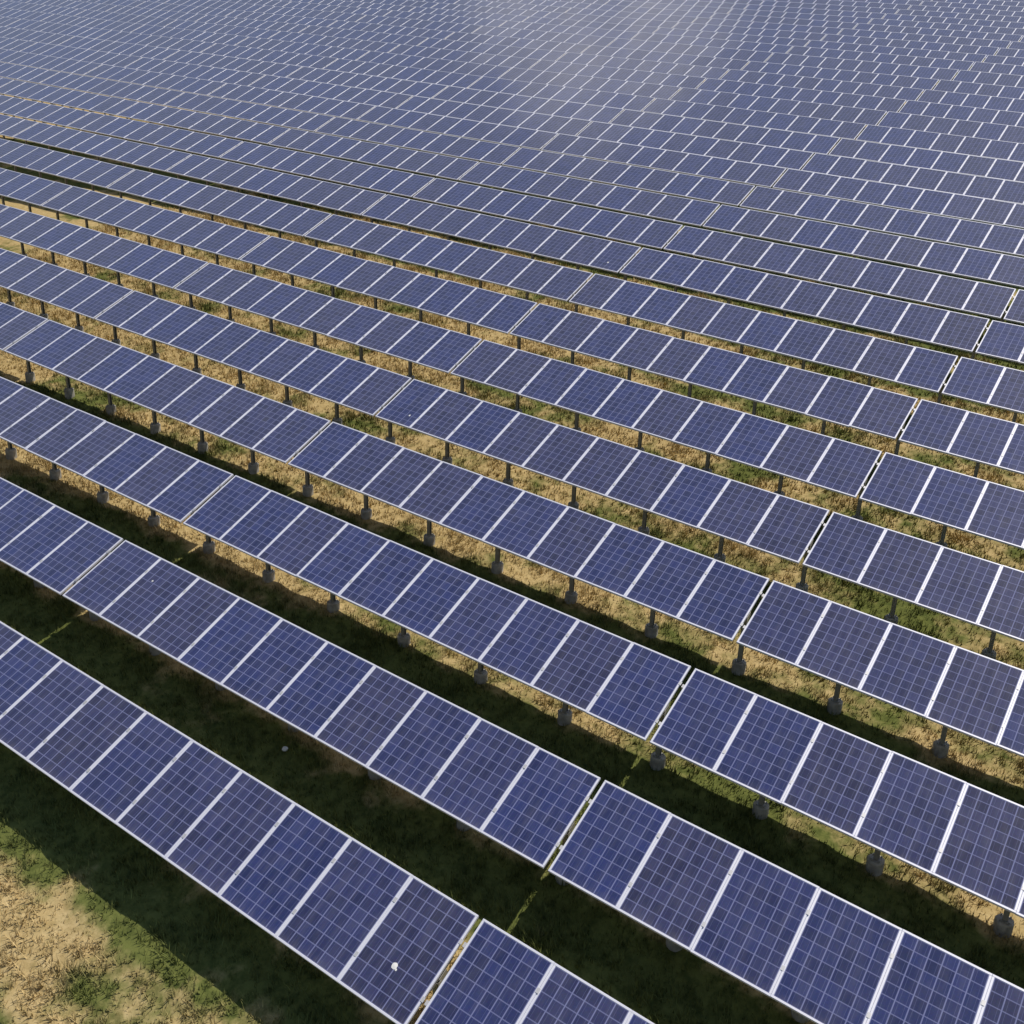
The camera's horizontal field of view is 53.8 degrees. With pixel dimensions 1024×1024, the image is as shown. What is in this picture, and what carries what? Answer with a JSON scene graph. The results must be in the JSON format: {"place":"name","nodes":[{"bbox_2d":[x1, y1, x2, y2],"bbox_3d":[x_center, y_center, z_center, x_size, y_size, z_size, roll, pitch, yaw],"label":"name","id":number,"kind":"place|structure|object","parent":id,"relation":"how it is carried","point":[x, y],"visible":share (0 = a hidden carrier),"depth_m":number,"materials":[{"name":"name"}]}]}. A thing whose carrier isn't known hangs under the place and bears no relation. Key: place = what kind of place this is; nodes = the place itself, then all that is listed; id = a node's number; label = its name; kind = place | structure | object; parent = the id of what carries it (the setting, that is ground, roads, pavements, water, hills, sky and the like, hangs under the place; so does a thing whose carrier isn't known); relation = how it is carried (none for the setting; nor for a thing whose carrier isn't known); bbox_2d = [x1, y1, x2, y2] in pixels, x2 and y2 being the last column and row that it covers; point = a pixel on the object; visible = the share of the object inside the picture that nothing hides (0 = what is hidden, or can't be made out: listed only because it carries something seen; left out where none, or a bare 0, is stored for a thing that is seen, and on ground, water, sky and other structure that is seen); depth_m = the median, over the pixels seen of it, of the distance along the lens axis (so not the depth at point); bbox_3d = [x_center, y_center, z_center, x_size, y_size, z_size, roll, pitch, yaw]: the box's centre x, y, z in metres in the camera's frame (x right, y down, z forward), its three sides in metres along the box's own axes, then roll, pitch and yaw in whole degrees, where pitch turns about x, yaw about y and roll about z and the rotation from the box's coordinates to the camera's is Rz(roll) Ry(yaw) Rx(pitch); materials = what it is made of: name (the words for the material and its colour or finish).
{"place":"outdoors","nodes":[
{"label":"outdoors","id":0,"kind":"place"},
{"bbox_2d":[0,0,1023,1023],"bbox_3d":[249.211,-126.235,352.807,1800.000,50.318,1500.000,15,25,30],"label":"ground","id":1,"kind":"structure","parent":0,"point":[75,900],"depth_m":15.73,"materials":[{"name":"green plant"}]},
{"bbox_2d":[0,302,47,382],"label":"solar table","id":2,"kind":"object","parent":1,"relation":"on","point":[16,324],"visible":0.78,"depth_m":26.75,"materials":[{"name":"metal"}]},
{"bbox_2d":[0,168,71,219],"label":"solar table","id":3,"kind":"object","parent":1,"relation":"on","point":[30,190],"visible":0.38,"depth_m":37.12,"materials":[{"name":"metal"}]},
{"bbox_2d":[0,95,90,138],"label":"solar table","id":4,"kind":"object","parent":1,"relation":"on","point":[56,115],"visible":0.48,"depth_m":47.77,"materials":[{"name":"metal"}]},
{"bbox_2d":[0,49,102,93],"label":"solar table","id":5,"kind":"object","parent":1,"relation":"on","point":[71,66],"visible":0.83,"depth_m":58.53,"materials":[{"name":"metal"}]},
{"bbox_2d":[0,477,122,620],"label":"solar table","id":6,"kind":"object","parent":1,"relation":"on","point":[53,547],"visible":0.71,"depth_m":18.73,"materials":[{"name":"metal"}]},
{"bbox_2d":[0,248,132,344],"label":"solar table","id":7,"kind":"object","parent":1,"relation":"on","point":[76,293],"visible":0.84,"depth_m":29.31,"materials":[{"name":"metal"}]},
{"bbox_2d":[0,139,134,198],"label":"solar table","id":8,"kind":"object","parent":1,"relation":"on","point":[91,172],"visible":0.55,"depth_m":39.74,"materials":[{"name":"metal"}]},
{"bbox_2d":[0,80,137,130],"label":"solar table","id":9,"kind":"object","parent":1,"relation":"on","point":[83,101],"visible":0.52,"depth_m":50.38,"materials":[{"name":"metal"}]},
{"bbox_2d":[19,42,141,75],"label":"solar table","id":10,"kind":"object","parent":1,"relation":"on","point":[95,56],"visible":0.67,"depth_m":60.63,"materials":[{"name":"metal"}]},
{"bbox_2d":[13,122,191,178],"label":"solar table","id":11,"kind":"object","parent":1,"relation":"on","point":[150,157],"visible":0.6,"depth_m":42.01,"materials":[{"name":"metal"}]},
{"bbox_2d":[0,207,207,308],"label":"solar table","id":12,"kind":"object","parent":1,"relation":"on","point":[148,263],"visible":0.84,"depth_m":31.82,"materials":[{"name":"metal"}]},
{"bbox_2d":[39,72,183,122],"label":"solar table","id":13,"kind":"object","parent":1,"relation":"on","point":[131,91],"visible":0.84,"depth_m":52.21,"materials":[{"name":"metal"}]},
{"bbox_2d":[0,377,233,553],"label":"solar table","id":14,"kind":"object","parent":1,"relation":"on","point":[154,477],"visible":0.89,"depth_m":21.31,"materials":[{"name":"metal"}]},
{"bbox_2d":[59,36,179,59],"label":"solar table","id":15,"kind":"object","parent":1,"relation":"on","point":[146,51],"visible":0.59,"depth_m":62.37,"materials":[{"name":"metal"}]},
{"bbox_2d":[67,112,242,161],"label":"solar table","id":16,"kind":"object","parent":1,"relation":"on","point":[176,139],"visible":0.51,"depth_m":43.81,"materials":[{"name":"metal"}]},
{"bbox_2d":[41,186,269,274],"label":"solar table","id":17,"kind":"object","parent":1,"relation":"on","point":[221,239],"visible":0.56,"depth_m":33.67,"materials":[{"name":"metal"}]},
{"bbox_2d":[84,64,226,115],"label":"solar table","id":18,"kind":"object","parent":1,"relation":"on","point":[164,81],"visible":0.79,"depth_m":53.99,"materials":[{"name":"metal"}]},
{"bbox_2d":[4,320,330,496],"bbox_3d":[-8.531,-2.386,24.235,10.095,2.996,1.356,15,25,30],"label":"solar table","id":19,"kind":"object","parent":1,"relation":"on","point":[270,428],"visible":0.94,"depth_m":23.58,"materials":[{"name":"metal"}]},
{"bbox_2d":[125,57,264,85],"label":"solar table","id":20,"kind":"object","parent":1,"relation":"on","point":[201,72],"visible":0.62,"depth_m":55.84,"materials":[{"name":"metal"}]},
{"bbox_2d":[117,102,289,147],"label":"solar table","id":21,"kind":"object","parent":1,"relation":"on","point":[223,126],"visible":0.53,"depth_m":45.60,"materials":[{"name":"metal"}]},
{"bbox_2d":[107,169,331,246],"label":"solar table","id":22,"kind":"object","parent":1,"relation":"on","point":[279,217],"visible":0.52,"depth_m":35.40,"materials":[{"name":"metal"}]},
{"bbox_2d":[164,50,301,76],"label":"solar table","id":23,"kind":"object","parent":1,"relation":"on","point":[242,64],"visible":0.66,"depth_m":57.59,"materials":[{"name":"metal"}]},
{"bbox_2d":[0,621,478,1023],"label":"solar table","id":24,"kind":"object","parent":1,"relation":"on","point":[384,936],"visible":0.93,"depth_m":13.19,"materials":[{"name":"metal"}]},
{"bbox_2d":[164,92,334,131],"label":"solar table","id":25,"kind":"object","parent":1,"relation":"on","point":[290,118],"visible":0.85,"depth_m":47.39,"materials":[{"name":"metal"}]},
{"bbox_2d":[95,290,411,443],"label":"solar table","id":26,"kind":"object","parent":1,"relation":"on","point":[359,386],"visible":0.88,"depth_m":25.39,"materials":[{"name":"metal"}]},
{"bbox_2d":[200,43,337,68],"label":"solar table","id":27,"kind":"object","parent":1,"relation":"on","point":[296,59],"visible":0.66,"depth_m":59.32,"materials":[{"name":"metal"}]},
{"bbox_2d":[166,154,385,222],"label":"solar table","id":28,"kind":"object","parent":1,"relation":"on","point":[332,196],"visible":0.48,"depth_m":37.21,"materials":[{"name":"metal"}]},
{"bbox_2d":[208,83,375,119],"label":"solar table","id":29,"kind":"object","parent":1,"relation":"on","point":[311,104],"visible":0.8,"depth_m":49.20,"materials":[{"name":"metal"}]},
{"bbox_2d":[235,37,369,60],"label":"solar table","id":30,"kind":"object","parent":1,"relation":"on","point":[312,49],"visible":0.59,"depth_m":61.16,"materials":[{"name":"metal"}]},
{"bbox_2d":[220,141,434,201],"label":"solar table","id":31,"kind":"object","parent":1,"relation":"on","point":[386,180],"visible":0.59,"depth_m":39.01,"materials":[{"name":"metal"}]},
{"bbox_2d":[174,263,481,394],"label":"solar table","id":32,"kind":"object","parent":1,"relation":"on","point":[410,341],"visible":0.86,"depth_m":27.09,"materials":[{"name":"metal"}]},
{"bbox_2d":[249,75,412,108],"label":"solar table","id":33,"kind":"object","parent":1,"relation":"on","point":[345,93],"visible":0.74,"depth_m":51.04,"materials":[{"name":"metal"}]},
{"bbox_2d":[62,540,600,884],"bbox_3d":[-3.365,3.056,15.944,10.094,2.654,1.356,15,25,30],"label":"solar table","id":34,"kind":"object","parent":1,"relation":"on","point":[514,793],"visible":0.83,"depth_m":15.19,"materials":[{"name":"metal"}]},
{"bbox_2d":[286,66,447,97],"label":"solar table","id":35,"kind":"object","parent":1,"relation":"on","point":[400,86],"visible":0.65,"depth_m":52.80,"materials":[{"name":"metal"}]},
{"bbox_2d":[269,128,478,183],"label":"solar table","id":36,"kind":"object","parent":1,"relation":"on","point":[426,163],"visible":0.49,"depth_m":40.81,"materials":[{"name":"metal"}]},
{"bbox_2d":[240,236,536,349],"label":"solar table","id":37,"kind":"object","parent":1,"relation":"on","point":[484,308],"visible":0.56,"depth_m":28.86,"materials":[{"name":"metal"}]},
{"bbox_2d":[323,59,481,87],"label":"solar table","id":38,"kind":"object","parent":1,"relation":"on","point":[414,74],"visible":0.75,"depth_m":54.52,"materials":[{"name":"metal"}]},
{"bbox_2d":[315,117,519,166],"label":"solar table","id":39,"kind":"object","parent":1,"relation":"on","point":[467,148],"visible":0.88,"depth_m":42.59,"materials":[{"name":"metal"}]},
{"bbox_2d":[356,51,511,77],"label":"solar table","id":40,"kind":"object","parent":1,"relation":"on","point":[478,69],"visible":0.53,"depth_m":56.37,"materials":[{"name":"metal"}]},
{"bbox_2d":[183,475,690,770],"bbox_3d":[-1.826,1.933,17.742,10.095,2.928,1.360,15,25,30],"label":"solar table","id":41,"kind":"object","parent":1,"relation":"on","point":[622,684],"visible":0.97,"depth_m":17.00,"materials":[{"name":"metal"}]},
{"bbox_2d":[304,214,592,312],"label":"solar table","id":42,"kind":"object","parent":1,"relation":"on","point":[545,279],"visible":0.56,"depth_m":30.58,"materials":[{"name":"metal"}]},
{"bbox_2d":[357,106,557,149],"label":"solar table","id":43,"kind":"object","parent":1,"relation":"on","point":[496,133],"visible":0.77,"depth_m":44.40,"materials":[{"name":"metal"}]},
{"bbox_2d":[389,44,539,68],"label":"solar table","id":44,"kind":"object","parent":1,"relation":"on","point":[479,58],"visible":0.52,"depth_m":58.23,"materials":[{"name":"metal"}]},
{"bbox_2d":[418,38,566,60],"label":"solar table","id":45,"kind":"object","parent":1,"relation":"on","point":[523,52],"visible":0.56,"depth_m":60.07,"materials":[{"name":"metal"}]},
{"bbox_2d":[396,96,591,135],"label":"solar table","id":46,"kind":"object","parent":1,"relation":"on","point":[530,120],"visible":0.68,"depth_m":46.23,"materials":[{"name":"metal"}]},
{"bbox_2d":[362,194,640,280],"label":"solar table","id":47,"kind":"object","parent":1,"relation":"on","point":[587,251],"visible":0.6,"depth_m":32.40,"materials":[{"name":"metal"}]},
{"bbox_2d":[446,32,589,52],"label":"solar table","id":48,"kind":"object","parent":1,"relation":"on","point":[525,43],"visible":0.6,"depth_m":61.97,"materials":[{"name":"metal"}]},
{"bbox_2d":[432,86,623,122],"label":"solar table","id":49,"kind":"object","parent":1,"relation":"on","point":[592,113],"visible":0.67,"depth_m":48.00,"materials":[{"name":"metal"}]},
{"bbox_2d":[288,422,768,675],"bbox_3d":[-0.186,0.739,19.469,10.095,2.998,1.358,15,25,30],"label":"solar table","id":50,"kind":"object","parent":1,"relation":"on","point":[699,591],"visible":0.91,"depth_m":18.75,"materials":[{"name":"metal"}]},
{"bbox_2d":[415,918,653,1023],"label":"solar table","id":51,"kind":"object","parent":1,"relation":"on","point":[495,975],"visible":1,"depth_m":11.34,"materials":[{"name":"metal"}]},
{"bbox_2d":[473,26,616,46],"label":"solar table","id":52,"kind":"object","parent":1,"relation":"on","point":[590,40],"visible":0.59,"depth_m":63.64,"materials":[{"name":"metal"}]},
{"bbox_2d":[412,178,682,252],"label":"solar table","id":53,"kind":"object","parent":1,"relation":"on","point":[632,229],"visible":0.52,"depth_m":34.20,"materials":[{"name":"metal"}]},
{"bbox_2d":[468,76,654,110],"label":"solar table","id":54,"kind":"object","parent":1,"relation":"on","point":[585,96],"visible":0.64,"depth_m":49.73,"materials":[{"name":"metal"}]},
{"bbox_2d":[458,162,719,229],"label":"solar table","id":55,"kind":"object","parent":1,"relation":"on","point":[619,199],"visible":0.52,"depth_m":36.01,"materials":[{"name":"metal"}]},
{"bbox_2d":[500,67,680,99],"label":"solar table","id":56,"kind":"object","parent":1,"relation":"on","point":[655,91],"visible":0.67,"depth_m":51.56,"materials":[{"name":"metal"}]},
{"bbox_2d":[375,379,828,591],"bbox_3d":[1.400,-0.437,21.257,10.095,2.973,1.356,15,25,30],"label":"solar table","id":57,"kind":"object","parent":1,"relation":"on","point":[768,522],"visible":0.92,"depth_m":20.57,"materials":[{"name":"metal"}]},
{"bbox_2d":[530,60,705,88],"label":"solar table","id":58,"kind":"object","parent":1,"relation":"on","point":[685,81],"visible":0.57,"depth_m":53.41,"materials":[{"name":"metal"}]},
{"bbox_2d":[502,147,754,207],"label":"solar table","id":59,"kind":"object","parent":1,"relation":"on","point":[699,188],"visible":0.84,"depth_m":37.80,"materials":[{"name":"metal"}]},
{"bbox_2d":[557,52,728,79],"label":"solar table","id":60,"kind":"object","parent":1,"relation":"on","point":[656,66],"visible":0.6,"depth_m":55.28,"materials":[{"name":"metal"}]},
{"bbox_2d":[541,133,785,187],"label":"solar table","id":61,"kind":"object","parent":1,"relation":"on","point":[768,176],"visible":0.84,"depth_m":39.61,"materials":[{"name":"metal"}]},
{"bbox_2d":[581,45,749,70],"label":"solar table","id":62,"kind":"object","parent":1,"relation":"on","point":[729,64],"visible":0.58,"depth_m":57.16,"materials":[{"name":"metal"}]},
{"bbox_2d":[450,340,881,520],"bbox_3d":[3.011,-1.702,22.930,10.095,2.854,1.357,15,25,30],"label":"solar table","id":63,"kind":"object","parent":1,"relation":"on","point":[836,465],"visible":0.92,"depth_m":22.28,"materials":[{"name":"metal"}]},
{"bbox_2d":[607,38,772,61],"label":"solar table","id":64,"kind":"object","parent":1,"relation":"on","point":[738,54],"visible":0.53,"depth_m":58.84,"materials":[{"name":"metal"}]},
{"bbox_2d":[577,121,813,169],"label":"solar table","id":65,"kind":"object","parent":1,"relation":"on","point":[748,152],"visible":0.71,"depth_m":41.43,"materials":[{"name":"metal"}]},
{"bbox_2d":[633,32,792,54],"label":"solar table","id":66,"kind":"object","parent":1,"relation":"on","point":[734,44],"visible":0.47,"depth_m":60.70,"materials":[{"name":"metal"}]},
{"bbox_2d":[509,303,917,454],"bbox_3d":[4.451,-2.999,24.666,10.095,2.812,1.358,15,25,30],"label":"solar table","id":67,"kind":"object","parent":1,"relation":"on","point":[854,405],"visible":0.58,"depth_m":24.05,"materials":[{"name":"metal"}]},
{"bbox_2d":[609,109,839,154],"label":"solar table","id":68,"kind":"object","parent":1,"relation":"on","point":[806,142],"visible":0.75,"depth_m":43.20,"materials":[{"name":"metal"}]},
{"bbox_2d":[642,98,865,139],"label":"solar table","id":69,"kind":"object","parent":1,"relation":"on","point":[803,124],"visible":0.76,"depth_m":44.93,"materials":[{"name":"metal"}]},
{"bbox_2d":[569,274,957,403],"bbox_3d":[6.093,-4.165,26.381,10.095,2.892,1.356,15,25,30],"label":"solar table","id":70,"kind":"object","parent":1,"relation":"on","point":[870,357],"visible":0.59,"depth_m":25.77,"materials":[{"name":"metal"}]},
{"bbox_2d":[670,87,886,124],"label":"solar table","id":71,"kind":"object","parent":1,"relation":"on","point":[821,111],"visible":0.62,"depth_m":46.75,"materials":[{"name":"metal"}]},
{"bbox_2d":[548,780,1023,1023],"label":"solar table","id":72,"kind":"object","parent":1,"relation":"on","point":[803,950],"visible":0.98,"depth_m":12.06,"materials":[{"name":"metal"}]},
{"bbox_2d":[697,78,905,113],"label":"solar table","id":73,"kind":"object","parent":1,"relation":"on","point":[824,97],"visible":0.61,"depth_m":48.62,"materials":[{"name":"metal"}]},
{"bbox_2d":[619,248,989,359],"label":"solar table","id":74,"kind":"object","parent":1,"relation":"on","point":[933,325],"visible":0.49,"depth_m":27.59,"materials":[{"name":"metal"}]},
{"bbox_2d":[721,69,923,101],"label":"solar table","id":75,"kind":"object","parent":1,"relation":"on","point":[878,90],"visible":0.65,"depth_m":50.49,"materials":[{"name":"metal"}]},
{"bbox_2d":[650,668,1023,937],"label":"solar table","id":76,"kind":"object","parent":1,"relation":"on","point":[893,804],"visible":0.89,"depth_m":13.77,"materials":[{"name":"metal"}]},
{"bbox_2d":[663,226,1015,321],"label":"solar table","id":77,"kind":"object","parent":1,"relation":"on","point":[961,294],"visible":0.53,"depth_m":29.40,"materials":[{"name":"metal"}]},
{"bbox_2d":[742,61,938,91],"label":"solar table","id":78,"kind":"object","parent":1,"relation":"on","point":[865,77],"visible":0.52,"depth_m":52.35,"materials":[{"name":"metal"}]},
{"bbox_2d":[766,53,958,80],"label":"solar table","id":79,"kind":"object","parent":1,"relation":"on","point":[874,67],"visible":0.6,"depth_m":54.05,"materials":[{"name":"metal"}]},
{"bbox_2d":[703,205,1023,287],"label":"solar table","id":80,"kind":"object","parent":1,"relation":"on","point":[965,262],"visible":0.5,"depth_m":31.27,"materials":[{"name":"metal"}]},
{"bbox_2d":[736,580,1023,758],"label":"solar table","id":81,"kind":"object","parent":1,"relation":"on","point":[946,685],"visible":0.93,"depth_m":15.69,"materials":[{"name":"metal"}]},
{"bbox_2d":[787,46,973,72],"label":"solar table","id":82,"kind":"object","parent":1,"relation":"on","point":[959,65],"visible":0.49,"depth_m":55.88,"materials":[{"name":"metal"}]},
{"bbox_2d":[739,186,1023,256],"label":"solar table","id":83,"kind":"object","parent":1,"relation":"on","point":[977,235],"visible":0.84,"depth_m":33.26,"materials":[{"name":"metal"}]},
{"bbox_2d":[805,40,986,65],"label":"solar table","id":84,"kind":"object","parent":1,"relation":"on","point":[974,58],"visible":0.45,"depth_m":57.77,"materials":[{"name":"metal"}]},
{"bbox_2d":[772,168,1023,228],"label":"solar table","id":85,"kind":"object","parent":1,"relation":"on","point":[978,209],"visible":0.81,"depth_m":35.24,"materials":[{"name":"metal"}]},
{"bbox_2d":[821,34,998,57],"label":"solar table","id":86,"kind":"object","parent":1,"relation":"on","point":[985,50],"visible":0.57,"depth_m":59.56,"materials":[{"name":"metal"}]},
{"bbox_2d":[802,512,1023,659],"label":"solar table","id":87,"kind":"object","parent":1,"relation":"on","point":[965,587],"visible":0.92,"depth_m":17.66,"materials":[{"name":"metal"}]},
{"bbox_2d":[802,153,1023,203],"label":"solar table","id":88,"kind":"object","parent":1,"relation":"on","point":[956,183],"visible":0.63,"depth_m":37.24,"materials":[{"name":"metal"}]},
{"bbox_2d":[838,28,1010,51],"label":"solar table","id":89,"kind":"object","parent":1,"relation":"on","point":[929,38],"visible":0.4,"depth_m":61.42,"materials":[{"name":"metal"}]},
{"bbox_2d":[828,138,1023,181],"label":"solar table","id":90,"kind":"object","parent":1,"relation":"on","point":[1009,170],"visible":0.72,"depth_m":39.19,"materials":[{"name":"metal"}]},
{"bbox_2d":[856,125,1023,161],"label":"solar table","id":91,"kind":"object","parent":1,"relation":"on","point":[987,148],"visible":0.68,"depth_m":41.11,"materials":[{"name":"metal"}]},
{"bbox_2d":[859,452,1023,549],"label":"solar table","id":92,"kind":"object","parent":1,"relation":"on","point":[945,498],"visible":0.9,"depth_m":19.56,"materials":[{"name":"metal"}]},
{"bbox_2d":[877,111,1023,143],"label":"solar table","id":93,"kind":"object","parent":1,"relation":"on","point":[999,132],"visible":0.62,"depth_m":43.11,"materials":[{"name":"metal"}]},
{"bbox_2d":[898,399,1023,477],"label":"solar table","id":94,"kind":"object","parent":1,"relation":"on","point":[977,438],"visible":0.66,"depth_m":21.43,"materials":[{"name":"metal"}]},
{"bbox_2d":[899,100,1023,126],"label":"solar table","id":95,"kind":"object","parent":1,"relation":"on","point":[1003,117],"visible":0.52,"depth_m":45.12,"materials":[{"name":"metal"}]},
{"bbox_2d":[917,89,1023,112],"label":"solar table","id":96,"kind":"object","parent":1,"relation":"on","point":[978,101],"visible":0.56,"depth_m":47.11,"materials":[{"name":"metal"}]},
{"bbox_2d":[941,357,1023,422],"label":"solar table","id":97,"kind":"object","parent":1,"relation":"on","point":[988,384],"visible":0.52,"depth_m":23.30,"materials":[{"name":"metal"}]},
{"bbox_2d":[975,320,1023,363],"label":"solar table","id":98,"kind":"object","parent":1,"relation":"on","point":[1002,340],"visible":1,"depth_m":25.23,"materials":[{"name":"metal"}]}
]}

